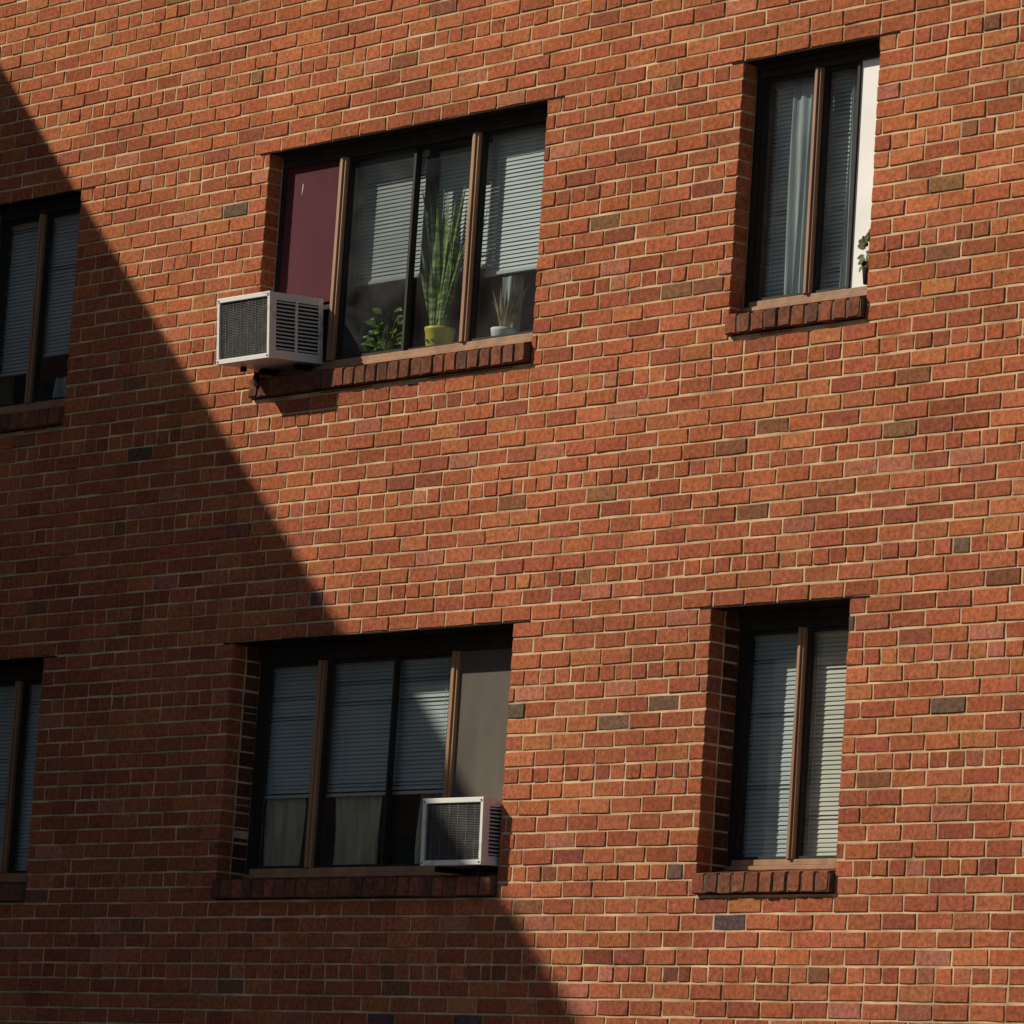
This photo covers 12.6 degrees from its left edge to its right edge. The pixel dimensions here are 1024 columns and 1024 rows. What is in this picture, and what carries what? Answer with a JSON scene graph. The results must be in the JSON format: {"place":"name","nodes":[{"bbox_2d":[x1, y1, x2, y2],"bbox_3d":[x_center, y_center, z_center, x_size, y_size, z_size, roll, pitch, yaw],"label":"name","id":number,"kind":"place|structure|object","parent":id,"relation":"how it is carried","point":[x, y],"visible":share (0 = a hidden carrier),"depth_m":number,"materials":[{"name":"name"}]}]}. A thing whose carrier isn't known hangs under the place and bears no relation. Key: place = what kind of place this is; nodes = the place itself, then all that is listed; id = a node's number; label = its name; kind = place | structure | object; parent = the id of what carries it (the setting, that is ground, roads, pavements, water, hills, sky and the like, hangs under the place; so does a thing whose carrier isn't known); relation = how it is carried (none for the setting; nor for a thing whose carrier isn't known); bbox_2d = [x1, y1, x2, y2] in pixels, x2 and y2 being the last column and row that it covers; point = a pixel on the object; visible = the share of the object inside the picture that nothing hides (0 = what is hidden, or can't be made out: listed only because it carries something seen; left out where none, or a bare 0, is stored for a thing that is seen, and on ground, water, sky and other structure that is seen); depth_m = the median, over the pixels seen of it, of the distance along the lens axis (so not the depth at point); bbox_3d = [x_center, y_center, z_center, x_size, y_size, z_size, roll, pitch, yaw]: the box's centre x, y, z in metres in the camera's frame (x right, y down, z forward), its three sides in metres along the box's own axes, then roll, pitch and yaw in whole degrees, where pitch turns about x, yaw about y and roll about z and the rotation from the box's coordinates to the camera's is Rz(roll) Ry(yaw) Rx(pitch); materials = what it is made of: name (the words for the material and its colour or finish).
{"place":"outdoors","nodes":[
{"label":"outdoors","id":0,"kind":"place"},
{"bbox_2d":[0,69,851,870],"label":"window blinds","id":1,"kind":"object","parent":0,"point":[360,733],"depth_m":24.00,"materials":[{"name":"grey plastic"}]},
{"bbox_2d":[0,60,862,873],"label":"window sashes","id":2,"kind":"object","parent":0,"point":[412,240],"depth_m":23.84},
{"bbox_2d":[0,298,866,900],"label":"sill mortar","id":3,"kind":"object","parent":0,"point":[528,358],"visible":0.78,"depth_m":23.16,"materials":[{"name":"black concrete"}]},
{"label":"inner window sills","id":4,"kind":"object","parent":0,"visible":0},
{"bbox_2d":[361,307,402,352],"bbox_3d":[-0.657,-0.924,24.312,0.205,0.319,0.332,12,-12,-42],"label":"leafy houseplant","id":5,"kind":"object","parent":4,"relation":"on","point":[379,331],"visible":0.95,"depth_m":24.31,"materials":[{"name":"green plant"}]},
{"bbox_2d":[419,177,467,345],"bbox_3d":[-0.349,-1.264,24.107,0.164,0.968,0.424,12,-12,-42],"label":"snake plant","id":6,"kind":"object","parent":4,"relation":"on","point":[439,284],"visible":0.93,"depth_m":24.06,"materials":[{"name":"green plant"}]},
{"bbox_2d":[491,280,530,335],"bbox_3d":[-0.021,-0.999,23.680,0.153,0.357,0.325,12,-12,-42],"label":"spiky potted plant","id":7,"kind":"object","parent":4,"relation":"on","point":[508,313],"visible":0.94,"depth_m":23.64,"materials":[{"name":"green plant"}]},
{"bbox_2d":[857,229,870,284],"bbox_3d":[1.669,-1.199,21.659,0.056,0.270,0.142,12,-12,-42],"label":"leafy houseplant","id":8,"kind":"object","parent":4,"relation":"on","point":[863,242],"visible":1,"depth_m":21.67,"materials":[{"name":"green plant"}]},
{"label":"ground","id":9,"kind":"structure","parent":0,"visible":0},
{"bbox_2d":[0,78,851,865],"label":"room interiors","id":10,"kind":"object","parent":9,"relation":"on","point":[366,300],"depth_m":25.99,"materials":[{"name":"paint"}]},
{"bbox_2d":[0,0,1023,1023],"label":"brick courses","id":11,"kind":"object","parent":9,"relation":"on","point":[63,822],"visible":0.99,"depth_m":22.85,"materials":[{"name":"red brick"}]},
{"bbox_2d":[0,0,1023,1023],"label":"mortar body","id":12,"kind":"object","parent":9,"relation":"on","point":[6,390],"visible":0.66,"depth_m":22.81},
{"bbox_2d":[0,295,866,902],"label":"sill bricks","id":13,"kind":"object","parent":12,"relation":"attached to","point":[230,889],"visible":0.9,"depth_m":23.39,"materials":[{"name":"red brick"}]},
{"bbox_2d":[216,291,322,386],"bbox_3d":[-1.289,-0.917,24.552,0.404,0.460,0.438,12,-12,-42],"label":"air conditioner","id":14,"kind":"object","parent":13,"relation":"on","point":[271,333],"visible":1,"depth_m":24.45,"materials":[{"name":"white metal"}]},
{"bbox_2d":[0,42,880,882],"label":"window head and jamb frames","id":15,"kind":"object","parent":13,"relation":"attached to","point":[502,640],"visible":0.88,"depth_m":23.75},
{"bbox_2d":[279,159,339,302],"bbox_3d":[-1.074,-1.486,24.773,0.022,0.774,0.451,12,-12,-42],"label":"burgundy infill board","id":16,"kind":"object","parent":15,"relation":"attached to","point":[308,239],"visible":0.86,"depth_m":24.77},
{"bbox_2d":[263,794,442,865],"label":"cream curtains","id":17,"kind":"object","parent":15,"relation":"attached to","point":[357,828],"visible":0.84,"depth_m":24.15,"materials":[{"name":"fabric"}]},
{"bbox_2d":[52,68,857,397],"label":"bluegray curtains","id":18,"kind":"object","parent":15,"relation":"attached to","point":[800,154],"visible":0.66,"depth_m":22.20,"materials":[{"name":"fabric"}]},
{"bbox_2d":[452,648,511,798],"bbox_3d":[-0.080,1.082,23.258,0.022,0.793,0.564,12,-12,-42],"label":"gray infill board","id":19,"kind":"object","parent":15,"relation":"attached to","point":[481,736],"visible":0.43,"depth_m":23.32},
{"bbox_2d":[803,630,848,855],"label":"ivory blinds","id":20,"kind":"object","parent":15,"relation":"attached to","point":[823,779],"visible":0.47,"depth_m":21.65,"materials":[{"name":"beige plastic"}]},
{"bbox_2d":[850,57,879,287],"bbox_3d":[1.694,-1.600,21.782,0.024,1.104,0.171,12,-12,-42],"label":"white infill board","id":21,"kind":"object","parent":15,"relation":"attached to","point":[866,152],"visible":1,"depth_m":21.80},
{"bbox_2d":[420,797,502,874],"bbox_3d":[-0.193,1.615,22.999,0.312,0.367,0.451,12,-12,-42],"label":"air conditioner","id":22,"kind":"object","parent":13,"relation":"on","point":[460,835],"visible":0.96,"depth_m":22.89,"materials":[{"name":"white metal"}]},
{"bbox_2d":[0,31,899,666],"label":"steel lintels","id":23,"kind":"object","parent":12,"relation":"attached to","point":[738,609],"visible":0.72,"depth_m":23.69,"materials":[{"name":"black metal"}]}
]}

